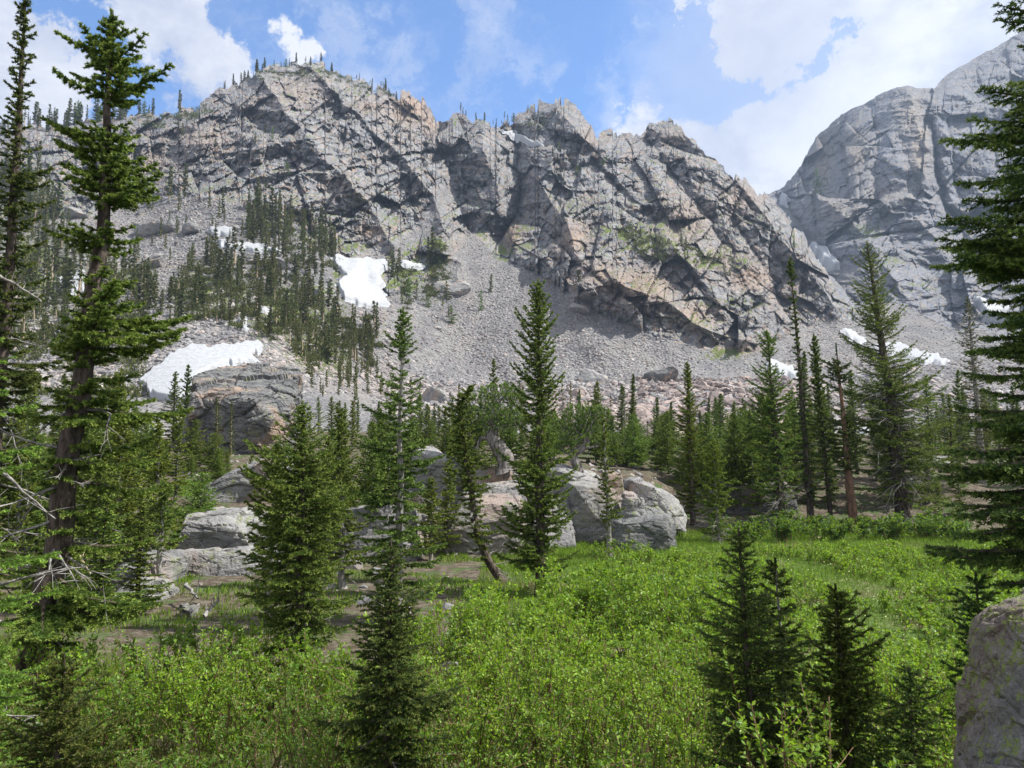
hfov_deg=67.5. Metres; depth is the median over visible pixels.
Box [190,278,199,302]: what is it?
spire tree
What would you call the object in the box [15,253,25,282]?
spire tree
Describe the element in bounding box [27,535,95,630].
spruce tree
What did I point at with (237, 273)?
spire tree
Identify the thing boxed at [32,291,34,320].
dead tree
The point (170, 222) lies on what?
boulder
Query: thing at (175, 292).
spire tree
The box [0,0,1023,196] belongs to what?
sky
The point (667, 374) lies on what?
boulder
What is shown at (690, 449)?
spruce tree
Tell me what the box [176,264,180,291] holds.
dead tree
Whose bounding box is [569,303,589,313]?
boulder
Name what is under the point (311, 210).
dead tree
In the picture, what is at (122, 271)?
dead tree
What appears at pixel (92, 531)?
spruce tree
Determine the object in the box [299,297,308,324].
spire tree
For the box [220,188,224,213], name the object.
spire tree
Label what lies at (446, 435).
pine tree
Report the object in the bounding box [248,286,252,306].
spire tree
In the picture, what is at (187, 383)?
spruce tree
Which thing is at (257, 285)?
dead tree
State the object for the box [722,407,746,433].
pine tree
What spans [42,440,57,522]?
spruce tree
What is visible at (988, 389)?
spruce tree
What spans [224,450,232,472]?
spruce tree
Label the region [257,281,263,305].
spire tree
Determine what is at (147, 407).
dead tree
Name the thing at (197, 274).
dead tree
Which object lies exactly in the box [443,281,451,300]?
pine tree
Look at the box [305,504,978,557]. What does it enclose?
meadow shrubbery
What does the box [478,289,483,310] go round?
pine tree
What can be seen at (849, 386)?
spruce tree
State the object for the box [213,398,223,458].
dead tree
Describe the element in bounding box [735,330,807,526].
spruce tree
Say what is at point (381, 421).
spruce tree
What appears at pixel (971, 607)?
fir tree
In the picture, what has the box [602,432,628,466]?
pine tree
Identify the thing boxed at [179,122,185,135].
pine tree
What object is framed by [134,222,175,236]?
boulder
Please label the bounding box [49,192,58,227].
spire tree
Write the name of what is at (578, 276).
spire tree
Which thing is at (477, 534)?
spruce tree
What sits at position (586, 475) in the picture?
rock
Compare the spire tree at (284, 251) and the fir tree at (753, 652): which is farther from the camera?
the spire tree at (284, 251)
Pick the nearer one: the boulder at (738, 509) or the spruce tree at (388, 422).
the spruce tree at (388, 422)
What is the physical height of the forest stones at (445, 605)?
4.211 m
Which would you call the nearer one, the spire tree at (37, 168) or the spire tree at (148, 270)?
the spire tree at (148, 270)
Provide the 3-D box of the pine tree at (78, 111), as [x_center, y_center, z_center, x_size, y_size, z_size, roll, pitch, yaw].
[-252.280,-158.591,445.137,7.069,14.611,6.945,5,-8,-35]
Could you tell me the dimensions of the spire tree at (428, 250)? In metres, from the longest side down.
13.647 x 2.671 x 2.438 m
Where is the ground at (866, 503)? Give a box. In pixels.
[0,431,1023,767]
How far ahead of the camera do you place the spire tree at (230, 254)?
261.82 m
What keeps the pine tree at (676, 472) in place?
on the ground at (866, 503)
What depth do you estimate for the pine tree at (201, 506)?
28.22 m
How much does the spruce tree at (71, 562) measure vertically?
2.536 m
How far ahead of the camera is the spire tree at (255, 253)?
268.88 m
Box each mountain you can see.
[0,61,1023,436]
[767,32,1023,359]
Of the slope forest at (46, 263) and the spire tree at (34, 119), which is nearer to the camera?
the slope forest at (46, 263)
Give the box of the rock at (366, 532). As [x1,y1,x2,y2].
[325,505,429,561]
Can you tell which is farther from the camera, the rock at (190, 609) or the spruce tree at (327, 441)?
the spruce tree at (327, 441)
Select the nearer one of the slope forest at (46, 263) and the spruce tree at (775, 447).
the spruce tree at (775, 447)
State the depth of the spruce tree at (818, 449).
45.03 m
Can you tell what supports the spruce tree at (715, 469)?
on the ground at (866, 503)
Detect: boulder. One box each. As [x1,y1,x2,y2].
[60,207,88,218]
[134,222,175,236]
[136,209,144,215]
[139,253,167,267]
[166,220,174,225]
[182,222,200,234]
[187,362,303,454]
[244,253,258,260]
[247,258,291,269]
[421,387,446,401]
[433,279,470,295]
[519,382,528,389]
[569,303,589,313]
[573,383,581,387]
[577,368,607,384]
[584,382,591,387]
[642,366,678,381]
[708,477,798,514]
[723,339,734,346]
[952,587,1023,767]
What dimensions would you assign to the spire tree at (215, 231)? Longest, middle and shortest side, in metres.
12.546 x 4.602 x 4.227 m
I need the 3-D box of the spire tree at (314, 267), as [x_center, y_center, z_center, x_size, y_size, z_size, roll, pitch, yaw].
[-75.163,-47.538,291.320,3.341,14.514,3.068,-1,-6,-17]
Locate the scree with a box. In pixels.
[0,198,1022,397]
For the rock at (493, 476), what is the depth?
34.13 m
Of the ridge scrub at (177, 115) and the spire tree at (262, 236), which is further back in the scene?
the ridge scrub at (177, 115)
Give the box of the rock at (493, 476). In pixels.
[466,464,517,485]
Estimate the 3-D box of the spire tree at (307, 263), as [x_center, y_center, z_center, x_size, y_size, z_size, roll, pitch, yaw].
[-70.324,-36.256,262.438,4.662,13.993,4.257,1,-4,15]
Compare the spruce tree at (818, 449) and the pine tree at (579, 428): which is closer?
the pine tree at (579, 428)
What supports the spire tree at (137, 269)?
on the mountain at (370, 171)
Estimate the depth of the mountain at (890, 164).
712.60 m
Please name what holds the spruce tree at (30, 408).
on the ground at (866, 503)
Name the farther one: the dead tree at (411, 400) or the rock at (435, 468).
the dead tree at (411, 400)
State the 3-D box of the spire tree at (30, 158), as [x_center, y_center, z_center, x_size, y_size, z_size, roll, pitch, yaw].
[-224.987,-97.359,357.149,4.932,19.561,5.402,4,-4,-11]
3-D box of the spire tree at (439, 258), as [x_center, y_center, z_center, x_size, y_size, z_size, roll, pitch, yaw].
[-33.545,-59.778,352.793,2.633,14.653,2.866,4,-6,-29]
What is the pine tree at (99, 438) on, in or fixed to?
on the ground at (866, 503)
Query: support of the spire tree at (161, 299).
on the mountain at (370, 171)
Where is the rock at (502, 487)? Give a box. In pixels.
[477,480,523,493]
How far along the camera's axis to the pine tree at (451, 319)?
307.54 m
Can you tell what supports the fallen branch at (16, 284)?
attached to the spruce tree at (113, 187)
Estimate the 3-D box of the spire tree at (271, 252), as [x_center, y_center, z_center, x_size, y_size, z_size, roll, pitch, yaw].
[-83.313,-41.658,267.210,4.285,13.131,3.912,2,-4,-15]
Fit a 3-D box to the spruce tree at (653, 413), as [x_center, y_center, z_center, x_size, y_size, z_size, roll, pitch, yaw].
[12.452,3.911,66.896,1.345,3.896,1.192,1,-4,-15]
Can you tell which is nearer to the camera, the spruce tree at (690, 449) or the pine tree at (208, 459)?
the spruce tree at (690, 449)
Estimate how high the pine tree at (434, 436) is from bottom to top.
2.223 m
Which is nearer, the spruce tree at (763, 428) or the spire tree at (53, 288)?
the spruce tree at (763, 428)
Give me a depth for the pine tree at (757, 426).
47.16 m
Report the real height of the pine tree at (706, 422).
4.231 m
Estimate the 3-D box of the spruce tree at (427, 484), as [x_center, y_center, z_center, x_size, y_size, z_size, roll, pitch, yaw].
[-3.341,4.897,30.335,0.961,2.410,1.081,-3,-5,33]
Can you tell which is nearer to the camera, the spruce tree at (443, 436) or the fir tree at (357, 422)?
the spruce tree at (443, 436)
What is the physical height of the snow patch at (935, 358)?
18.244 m
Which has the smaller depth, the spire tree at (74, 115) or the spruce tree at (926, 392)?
the spruce tree at (926, 392)
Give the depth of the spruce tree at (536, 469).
20.87 m
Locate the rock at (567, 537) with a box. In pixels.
[526,496,575,547]
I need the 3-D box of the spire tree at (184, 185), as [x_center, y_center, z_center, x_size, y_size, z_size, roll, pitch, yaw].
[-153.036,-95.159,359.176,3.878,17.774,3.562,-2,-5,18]
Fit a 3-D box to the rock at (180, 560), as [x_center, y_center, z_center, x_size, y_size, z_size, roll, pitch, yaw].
[-10.916,5.757,22.614,2.257,1.699,3.078,0,-4,0]
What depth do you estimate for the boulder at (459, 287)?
329.29 m
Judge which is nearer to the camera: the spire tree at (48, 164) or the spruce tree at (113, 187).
the spruce tree at (113, 187)
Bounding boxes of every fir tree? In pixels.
[0,336,83,767]
[0,652,138,767]
[309,539,463,767]
[314,400,371,588]
[340,306,447,622]
[355,400,361,432]
[374,401,379,440]
[392,403,397,448]
[431,403,436,433]
[573,389,582,422]
[614,384,628,444]
[626,374,637,440]
[652,397,660,451]
[668,402,678,447]
[688,527,836,767]
[696,410,701,435]
[705,397,711,437]
[754,556,825,767]
[785,257,822,522]
[796,351,811,466]
[796,583,898,767]
[806,333,846,518]
[825,385,836,428]
[854,663,955,767]
[923,0,1023,594]
[939,569,1001,717]
[957,393,976,450]
[1006,385,1021,423]
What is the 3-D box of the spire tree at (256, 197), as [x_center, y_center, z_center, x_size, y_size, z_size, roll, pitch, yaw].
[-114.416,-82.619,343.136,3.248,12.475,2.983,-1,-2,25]
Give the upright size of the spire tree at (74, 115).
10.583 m
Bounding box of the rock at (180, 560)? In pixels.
[105,547,191,591]
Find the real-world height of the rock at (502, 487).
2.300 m
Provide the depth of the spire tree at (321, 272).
265.82 m
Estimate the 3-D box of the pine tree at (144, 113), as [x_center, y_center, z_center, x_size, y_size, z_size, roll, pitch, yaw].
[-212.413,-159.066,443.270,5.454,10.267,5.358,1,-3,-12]
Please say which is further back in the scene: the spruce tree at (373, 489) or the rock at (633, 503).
the rock at (633, 503)
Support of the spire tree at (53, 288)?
on the mountain at (370, 171)
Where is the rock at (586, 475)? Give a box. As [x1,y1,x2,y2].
[543,463,599,497]
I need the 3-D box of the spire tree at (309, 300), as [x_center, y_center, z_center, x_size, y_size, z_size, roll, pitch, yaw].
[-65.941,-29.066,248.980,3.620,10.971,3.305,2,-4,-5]
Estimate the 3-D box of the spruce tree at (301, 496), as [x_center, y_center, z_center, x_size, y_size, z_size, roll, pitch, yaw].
[-3.531,2.720,12.538,2.050,4.944,1.961,-1,-4,19]
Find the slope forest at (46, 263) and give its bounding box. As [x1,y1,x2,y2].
[0,159,448,397]
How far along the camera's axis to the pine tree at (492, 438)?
34.16 m
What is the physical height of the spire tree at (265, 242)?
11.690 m
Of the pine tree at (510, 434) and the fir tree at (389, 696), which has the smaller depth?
the fir tree at (389, 696)
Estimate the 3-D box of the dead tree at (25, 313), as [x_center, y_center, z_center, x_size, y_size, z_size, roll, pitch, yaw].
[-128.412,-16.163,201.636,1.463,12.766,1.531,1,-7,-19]
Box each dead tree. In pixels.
[6,387,19,447]
[22,302,26,343]
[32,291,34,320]
[50,236,59,280]
[53,295,58,318]
[76,253,84,295]
[112,257,117,276]
[120,258,124,280]
[128,407,139,441]
[130,268,134,299]
[139,258,143,291]
[140,391,151,455]
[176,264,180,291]
[192,267,200,301]
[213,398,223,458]
[226,403,235,455]
[229,226,238,264]
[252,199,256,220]
[255,276,259,307]
[272,248,277,282]
[289,320,292,342]
[301,323,304,353]
[309,205,314,231]
[323,314,331,338]
[335,285,339,311]
[349,365,358,437]
[352,326,356,360]
[371,301,375,331]
[406,377,416,451]
[516,380,520,430]
[558,383,565,433]
[569,381,573,418]
[620,387,628,443]
[717,395,726,428]
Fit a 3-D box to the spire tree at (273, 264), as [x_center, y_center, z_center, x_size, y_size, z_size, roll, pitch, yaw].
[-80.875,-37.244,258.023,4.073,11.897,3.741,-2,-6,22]
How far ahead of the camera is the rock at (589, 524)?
31.07 m
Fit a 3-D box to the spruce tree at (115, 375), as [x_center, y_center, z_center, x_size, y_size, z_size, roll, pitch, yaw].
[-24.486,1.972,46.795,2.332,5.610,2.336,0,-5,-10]
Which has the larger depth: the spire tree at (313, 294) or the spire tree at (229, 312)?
the spire tree at (313, 294)
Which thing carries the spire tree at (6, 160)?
on the mountain at (370, 171)
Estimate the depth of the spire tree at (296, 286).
253.81 m
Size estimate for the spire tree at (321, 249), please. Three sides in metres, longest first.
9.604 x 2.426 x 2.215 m
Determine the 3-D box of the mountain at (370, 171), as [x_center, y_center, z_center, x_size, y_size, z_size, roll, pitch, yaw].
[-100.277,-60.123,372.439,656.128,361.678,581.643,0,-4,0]
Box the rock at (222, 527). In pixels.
[177,506,267,549]
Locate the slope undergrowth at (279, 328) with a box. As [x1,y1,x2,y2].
[0,168,742,396]
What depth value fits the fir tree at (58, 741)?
5.45 m
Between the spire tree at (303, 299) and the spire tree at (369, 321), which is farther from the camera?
the spire tree at (369, 321)
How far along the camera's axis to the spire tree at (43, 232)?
300.88 m
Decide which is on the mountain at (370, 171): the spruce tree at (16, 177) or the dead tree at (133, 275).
the dead tree at (133, 275)
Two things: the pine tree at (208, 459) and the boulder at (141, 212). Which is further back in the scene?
the boulder at (141, 212)
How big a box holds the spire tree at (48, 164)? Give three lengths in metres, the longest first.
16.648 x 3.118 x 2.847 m
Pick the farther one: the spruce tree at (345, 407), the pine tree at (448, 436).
the spruce tree at (345, 407)
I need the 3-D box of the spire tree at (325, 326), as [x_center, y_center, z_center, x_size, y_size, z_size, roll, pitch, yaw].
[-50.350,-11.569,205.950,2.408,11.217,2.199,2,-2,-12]
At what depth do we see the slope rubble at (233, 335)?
200.62 m
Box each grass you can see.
[0,619,952,767]
[460,499,1023,692]
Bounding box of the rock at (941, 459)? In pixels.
[919,456,950,464]
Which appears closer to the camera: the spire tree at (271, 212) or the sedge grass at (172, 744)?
the sedge grass at (172, 744)
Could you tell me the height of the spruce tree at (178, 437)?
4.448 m
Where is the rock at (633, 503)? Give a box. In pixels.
[619,491,645,517]
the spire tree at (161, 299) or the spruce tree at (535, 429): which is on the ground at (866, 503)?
the spruce tree at (535, 429)
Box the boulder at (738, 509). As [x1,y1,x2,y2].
[708,477,798,514]
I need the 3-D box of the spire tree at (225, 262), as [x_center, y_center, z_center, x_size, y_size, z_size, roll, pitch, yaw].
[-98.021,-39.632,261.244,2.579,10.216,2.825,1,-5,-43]
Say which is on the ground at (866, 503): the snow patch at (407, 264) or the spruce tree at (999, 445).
the spruce tree at (999, 445)
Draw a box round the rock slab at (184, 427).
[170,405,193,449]
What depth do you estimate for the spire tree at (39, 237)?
278.80 m
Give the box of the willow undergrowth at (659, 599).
[0,551,1023,739]
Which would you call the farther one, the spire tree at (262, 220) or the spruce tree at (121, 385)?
the spire tree at (262, 220)
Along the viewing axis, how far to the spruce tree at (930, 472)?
41.04 m
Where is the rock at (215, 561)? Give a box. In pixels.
[185,545,280,575]
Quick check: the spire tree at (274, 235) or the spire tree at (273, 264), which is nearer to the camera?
the spire tree at (273, 264)
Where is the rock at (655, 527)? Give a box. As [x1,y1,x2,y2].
[611,506,676,550]
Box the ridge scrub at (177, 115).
[132,66,879,239]
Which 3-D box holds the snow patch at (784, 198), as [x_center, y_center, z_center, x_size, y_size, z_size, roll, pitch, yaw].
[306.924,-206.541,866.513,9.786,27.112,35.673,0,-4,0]
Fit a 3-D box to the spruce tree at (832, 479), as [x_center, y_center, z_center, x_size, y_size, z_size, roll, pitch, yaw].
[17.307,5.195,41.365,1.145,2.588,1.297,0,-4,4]
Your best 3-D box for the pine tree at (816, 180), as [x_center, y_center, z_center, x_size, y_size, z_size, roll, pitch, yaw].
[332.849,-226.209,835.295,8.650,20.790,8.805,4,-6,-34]
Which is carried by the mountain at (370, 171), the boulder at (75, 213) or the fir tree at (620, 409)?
the boulder at (75, 213)
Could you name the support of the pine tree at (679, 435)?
on the ground at (866, 503)
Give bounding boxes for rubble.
[7,258,394,393]
[369,359,1023,423]
[544,375,815,433]
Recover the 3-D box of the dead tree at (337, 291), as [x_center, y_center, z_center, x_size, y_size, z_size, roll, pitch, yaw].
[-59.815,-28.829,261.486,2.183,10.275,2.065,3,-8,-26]
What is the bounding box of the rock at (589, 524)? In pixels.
[559,480,622,543]
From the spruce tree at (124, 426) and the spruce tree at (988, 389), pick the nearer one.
the spruce tree at (124, 426)
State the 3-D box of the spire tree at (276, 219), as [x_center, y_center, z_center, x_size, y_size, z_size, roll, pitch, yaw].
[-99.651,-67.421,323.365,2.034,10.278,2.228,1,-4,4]
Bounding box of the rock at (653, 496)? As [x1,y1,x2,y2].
[623,477,686,531]
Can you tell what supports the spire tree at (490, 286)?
on the mountain at (370, 171)
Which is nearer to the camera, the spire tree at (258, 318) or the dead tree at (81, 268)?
the spire tree at (258, 318)
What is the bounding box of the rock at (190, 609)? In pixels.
[177,601,200,616]
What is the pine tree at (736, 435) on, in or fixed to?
on the ground at (866, 503)
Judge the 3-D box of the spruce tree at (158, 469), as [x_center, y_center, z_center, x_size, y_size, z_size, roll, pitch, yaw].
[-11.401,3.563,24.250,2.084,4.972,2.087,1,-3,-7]
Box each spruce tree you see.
[0,0,83,617]
[0,6,193,718]
[0,420,46,574]
[0,442,15,540]
[0,510,46,621]
[0,513,11,596]
[10,384,51,447]
[13,408,48,550]
[17,389,25,412]
[25,503,86,594]
[27,532,93,618]
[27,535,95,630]
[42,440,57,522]
[46,409,57,449]
[47,373,69,444]
[54,372,72,431]
[74,468,136,591]
[78,493,151,622]
[81,500,122,590]
[90,432,113,507]
[91,423,152,570]
[95,383,110,432]
[99,371,119,436]
[104,368,143,519]
[108,522,124,568]
[114,501,174,612]
[114,526,137,566]
[119,421,185,548]
[135,423,153,471]
[141,480,188,577]
[160,371,188,444]
[163,402,196,505]
[177,364,191,416]
[188,454,197,476]
[214,455,226,477]
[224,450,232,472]
[234,399,359,684]
[309,436,349,564]
[312,396,326,433]
[321,396,337,435]
[341,402,351,439]
[346,401,361,447]
[357,438,385,552]
[360,408,387,487]
[378,407,404,501]
[407,425,426,464]
[412,477,450,559]
[413,394,426,444]
[417,477,439,537]
[419,403,435,445]
[432,405,443,440]
[432,408,453,454]
[433,447,467,554]
[437,384,515,582]
[484,358,501,462]
[493,279,580,596]
[529,414,547,452]
[586,379,606,433]
[593,414,625,556]
[600,409,616,448]
[649,407,655,439]
[666,362,710,527]
[688,438,737,543]
[708,397,719,438]
[711,393,730,444]
[722,401,737,429]
[733,408,775,513]
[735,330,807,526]
[755,393,773,478]
[755,444,771,481]
[770,414,801,490]
[787,403,802,489]
[787,423,803,489]
[797,413,823,483]
[797,425,822,501]
[806,400,817,440]
[808,395,837,477]
[813,240,965,525]
[823,458,844,499]
[836,370,872,474]
[841,404,857,465]
[864,419,880,481]
[872,423,893,509]
[914,375,946,459]
[920,437,940,503]
[929,479,944,515]
[935,394,963,484]
[937,393,952,441]
[941,370,972,463]
[943,296,998,485]
[945,454,967,512]
[952,413,972,449]
[970,387,996,462]
[980,386,999,444]
[987,401,1014,463]
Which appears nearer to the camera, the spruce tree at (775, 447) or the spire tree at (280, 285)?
the spruce tree at (775, 447)
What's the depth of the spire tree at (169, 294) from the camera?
234.47 m
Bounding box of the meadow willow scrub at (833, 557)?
[589,536,1016,662]
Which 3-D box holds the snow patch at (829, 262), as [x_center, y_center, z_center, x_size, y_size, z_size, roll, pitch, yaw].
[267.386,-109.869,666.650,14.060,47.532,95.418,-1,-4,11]
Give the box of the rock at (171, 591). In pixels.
[112,576,179,601]
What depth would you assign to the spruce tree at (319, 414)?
81.10 m
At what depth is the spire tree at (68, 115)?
440.24 m
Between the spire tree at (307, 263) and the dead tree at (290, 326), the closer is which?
the dead tree at (290, 326)
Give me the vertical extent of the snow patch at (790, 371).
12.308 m
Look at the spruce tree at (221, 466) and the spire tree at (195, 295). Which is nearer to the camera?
the spruce tree at (221, 466)
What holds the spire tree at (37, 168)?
on the mountain at (370, 171)
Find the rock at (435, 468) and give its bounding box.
[404,445,463,503]
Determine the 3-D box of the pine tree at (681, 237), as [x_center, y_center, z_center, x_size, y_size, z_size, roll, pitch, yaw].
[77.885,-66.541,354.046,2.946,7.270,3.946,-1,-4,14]
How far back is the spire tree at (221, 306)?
213.87 m
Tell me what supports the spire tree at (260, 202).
on the mountain at (370, 171)
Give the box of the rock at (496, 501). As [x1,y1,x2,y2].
[446,490,529,554]
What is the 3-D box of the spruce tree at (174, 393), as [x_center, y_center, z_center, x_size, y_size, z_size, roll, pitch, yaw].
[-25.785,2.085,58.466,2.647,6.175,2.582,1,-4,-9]
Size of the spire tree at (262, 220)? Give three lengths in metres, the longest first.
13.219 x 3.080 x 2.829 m
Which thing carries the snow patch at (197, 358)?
on the mountain at (370, 171)
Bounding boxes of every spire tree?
[0,166,7,203]
[3,147,11,179]
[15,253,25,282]
[25,155,34,182]
[25,267,37,310]
[28,187,33,201]
[32,101,37,122]
[35,140,41,179]
[35,229,41,262]
[37,108,41,127]
[39,219,48,247]
[39,316,50,341]
[44,163,50,195]
[45,272,50,305]
[46,104,51,131]
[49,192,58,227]
[49,229,64,271]
[49,277,55,302]
[54,182,64,218]
[60,247,71,279]
[60,257,76,302]
[65,108,70,125]
[68,98,72,121]
[71,109,76,124]
[78,104,83,121]
[92,99,99,118]
[121,248,127,271]
[128,244,137,282]
[132,263,141,298]
[137,99,140,113]
[137,307,142,317]
[140,277,148,316]
[142,264,153,294]
[146,273,152,308]
[151,98,154,115]
[155,289,164,311]
[165,276,172,302]
[166,166,172,199]
[171,271,175,296]
[173,279,177,299]
[176,282,188,314]
[177,89,180,110]
[181,163,188,197]
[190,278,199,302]
[190,296,194,314]
[192,264,203,301]
[198,276,208,308]
[204,239,209,265]
[207,187,210,207]
[210,229,219,254]
[213,248,227,284]
[218,289,224,320]
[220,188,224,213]
[221,253,227,273]
[222,237,230,260]
[226,247,234,279]
[227,290,232,323]
[235,240,246,275]
[235,256,239,283]
[240,297,246,321]
[245,202,250,227]
[246,188,251,215]
[246,210,258,243]
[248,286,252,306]
[253,248,263,273]
[253,287,262,317]
[254,178,259,203]
[254,186,257,209]
[254,192,265,223]
[254,208,259,236]
[255,310,260,325]
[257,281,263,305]
[258,210,263,236]
[261,227,263,243]
[261,241,268,269]
[262,195,267,214]
[264,267,276,296]
[265,304,275,334]
[267,187,277,219]
[268,246,277,271]
[268,256,276,284]
[269,219,276,237]
[272,226,276,245]
[274,212,277,231]
[275,265,279,286]
[277,190,282,215]
[278,278,281,300]
[280,227,288,257]
[280,288,290,323]
[281,294,286,326]
[283,254,288,283]
[291,252,298,278]
[294,276,299,298]
[298,228,307,257]
[298,282,303,315]
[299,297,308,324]
[300,258,311,293]
[305,278,313,308]
[306,325,311,352]
[307,242,312,266]
[310,241,318,275]
[310,276,315,305]
[317,207,324,234]
[318,224,322,247]
[318,263,324,296]
[319,239,323,259]
[321,321,327,351]
[322,337,325,362]
[323,211,328,233]
[323,329,333,363]
[325,279,333,306]
[329,298,334,329]
[330,309,338,339]
[331,237,335,257]
[331,296,341,331]
[352,306,356,327]
[360,328,362,351]
[362,322,368,356]
[364,317,375,347]
[374,302,379,338]
[388,251,397,277]
[396,248,401,272]
[426,237,429,262]
[427,226,437,264]
[437,239,441,267]
[488,274,492,291]
[576,270,580,282]
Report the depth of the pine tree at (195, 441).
43.61 m
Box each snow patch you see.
[59,270,85,296]
[139,339,266,401]
[207,226,231,236]
[213,239,281,254]
[237,316,248,331]
[260,305,269,314]
[331,254,390,308]
[400,260,425,269]
[502,130,543,146]
[766,358,797,379]
[779,193,790,207]
[809,241,839,271]
[840,328,867,343]
[871,342,949,365]
[971,296,1011,322]
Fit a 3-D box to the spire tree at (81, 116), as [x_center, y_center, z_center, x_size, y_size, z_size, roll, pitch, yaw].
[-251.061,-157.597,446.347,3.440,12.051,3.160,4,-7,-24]
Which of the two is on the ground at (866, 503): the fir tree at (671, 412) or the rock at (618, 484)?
the fir tree at (671, 412)
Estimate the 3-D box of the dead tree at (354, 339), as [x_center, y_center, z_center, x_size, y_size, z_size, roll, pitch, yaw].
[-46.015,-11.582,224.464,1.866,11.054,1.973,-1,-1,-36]
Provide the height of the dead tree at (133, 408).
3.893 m
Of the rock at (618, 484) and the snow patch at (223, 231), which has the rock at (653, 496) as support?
the rock at (618, 484)
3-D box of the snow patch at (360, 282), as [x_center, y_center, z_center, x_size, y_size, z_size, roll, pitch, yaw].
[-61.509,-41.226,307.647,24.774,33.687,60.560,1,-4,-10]
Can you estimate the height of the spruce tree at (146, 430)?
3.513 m
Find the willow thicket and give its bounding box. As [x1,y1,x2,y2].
[0,617,965,767]
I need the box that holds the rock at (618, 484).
[602,471,624,494]
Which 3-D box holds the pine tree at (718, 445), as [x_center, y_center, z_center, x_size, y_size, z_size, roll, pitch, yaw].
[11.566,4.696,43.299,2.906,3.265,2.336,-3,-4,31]
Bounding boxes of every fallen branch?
[0,269,41,301]
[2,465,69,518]
[183,564,200,601]
[202,585,219,617]
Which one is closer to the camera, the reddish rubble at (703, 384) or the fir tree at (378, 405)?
the fir tree at (378, 405)
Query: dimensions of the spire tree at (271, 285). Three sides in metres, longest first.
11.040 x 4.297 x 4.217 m
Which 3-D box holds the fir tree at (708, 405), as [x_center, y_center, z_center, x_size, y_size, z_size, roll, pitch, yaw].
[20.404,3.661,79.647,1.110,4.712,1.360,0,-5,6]
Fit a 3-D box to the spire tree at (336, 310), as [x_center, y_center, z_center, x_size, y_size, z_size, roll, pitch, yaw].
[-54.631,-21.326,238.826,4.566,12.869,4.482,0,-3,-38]
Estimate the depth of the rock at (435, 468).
34.50 m
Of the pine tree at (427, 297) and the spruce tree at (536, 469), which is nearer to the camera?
the spruce tree at (536, 469)
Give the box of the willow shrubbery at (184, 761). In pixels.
[0,660,424,767]
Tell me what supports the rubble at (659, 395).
on the mountain at (370, 171)
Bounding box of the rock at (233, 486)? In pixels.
[199,456,296,502]
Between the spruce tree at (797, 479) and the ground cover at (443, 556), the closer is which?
the ground cover at (443, 556)
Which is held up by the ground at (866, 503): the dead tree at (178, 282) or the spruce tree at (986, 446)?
the spruce tree at (986, 446)
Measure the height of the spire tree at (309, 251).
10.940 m
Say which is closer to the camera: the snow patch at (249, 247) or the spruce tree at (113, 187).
the spruce tree at (113, 187)
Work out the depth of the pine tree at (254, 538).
16.73 m
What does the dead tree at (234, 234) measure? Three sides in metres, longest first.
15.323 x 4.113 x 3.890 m
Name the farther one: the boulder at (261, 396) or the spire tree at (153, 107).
the spire tree at (153, 107)
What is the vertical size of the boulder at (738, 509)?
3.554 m
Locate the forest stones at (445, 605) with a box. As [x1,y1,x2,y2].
[0,447,777,673]
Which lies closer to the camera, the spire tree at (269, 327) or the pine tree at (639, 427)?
the pine tree at (639, 427)
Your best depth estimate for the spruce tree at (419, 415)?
54.89 m
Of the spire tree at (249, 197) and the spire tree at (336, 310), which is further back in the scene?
the spire tree at (249, 197)
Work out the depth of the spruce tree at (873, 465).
44.69 m
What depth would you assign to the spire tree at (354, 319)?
249.10 m
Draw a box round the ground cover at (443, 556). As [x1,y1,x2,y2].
[0,470,672,689]
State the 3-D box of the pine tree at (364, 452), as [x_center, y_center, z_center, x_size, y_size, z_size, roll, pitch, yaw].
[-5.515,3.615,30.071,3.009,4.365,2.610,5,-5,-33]
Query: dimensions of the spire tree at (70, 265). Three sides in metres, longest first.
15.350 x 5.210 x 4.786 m
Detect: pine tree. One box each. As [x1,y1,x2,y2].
[0,434,55,533]
[0,447,45,539]
[5,417,40,448]
[33,428,112,515]
[39,407,105,560]
[46,420,113,500]
[71,461,123,569]
[72,99,83,120]
[101,419,140,458]
[105,430,167,535]
[115,108,126,119]
[132,407,149,459]
[136,425,167,477]
[140,101,148,115]
[164,472,220,540]
[178,419,212,471]
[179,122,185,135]
[182,454,198,473]
[194,433,236,470]
[203,448,230,480]
[237,443,295,633]
[283,162,290,174]
[307,429,361,479]
[337,421,406,508]
[344,448,357,478]
[352,481,380,503]
[385,430,413,470]
[403,277,413,295]
[413,280,420,299]
[424,290,431,307]
[424,421,440,447]
[435,419,456,456]
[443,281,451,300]
[447,304,458,323]
[447,422,471,459]
[451,381,531,475]
[453,421,497,487]
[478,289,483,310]
[484,412,531,463]
[518,430,527,444]
[520,409,569,456]
[534,410,562,458]
[552,401,614,472]
[568,416,616,463]
[590,415,622,456]
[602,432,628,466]
[612,424,643,467]
[619,414,652,469]
[623,418,651,461]
[643,414,679,465]
[647,410,680,473]
[652,417,684,446]
[663,437,708,481]
[675,433,701,479]
[678,233,683,245]
[692,412,727,475]
[698,438,724,485]
[699,444,723,485]
[700,412,774,506]
[706,416,747,482]
[720,421,749,449]
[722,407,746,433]
[749,411,779,475]
[813,168,821,184]
[813,343,870,524]
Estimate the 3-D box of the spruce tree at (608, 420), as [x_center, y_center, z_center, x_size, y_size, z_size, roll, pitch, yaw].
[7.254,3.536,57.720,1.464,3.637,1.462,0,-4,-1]
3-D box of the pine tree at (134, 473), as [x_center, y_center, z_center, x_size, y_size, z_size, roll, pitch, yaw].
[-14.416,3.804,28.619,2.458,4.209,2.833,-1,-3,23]
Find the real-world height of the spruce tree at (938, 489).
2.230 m

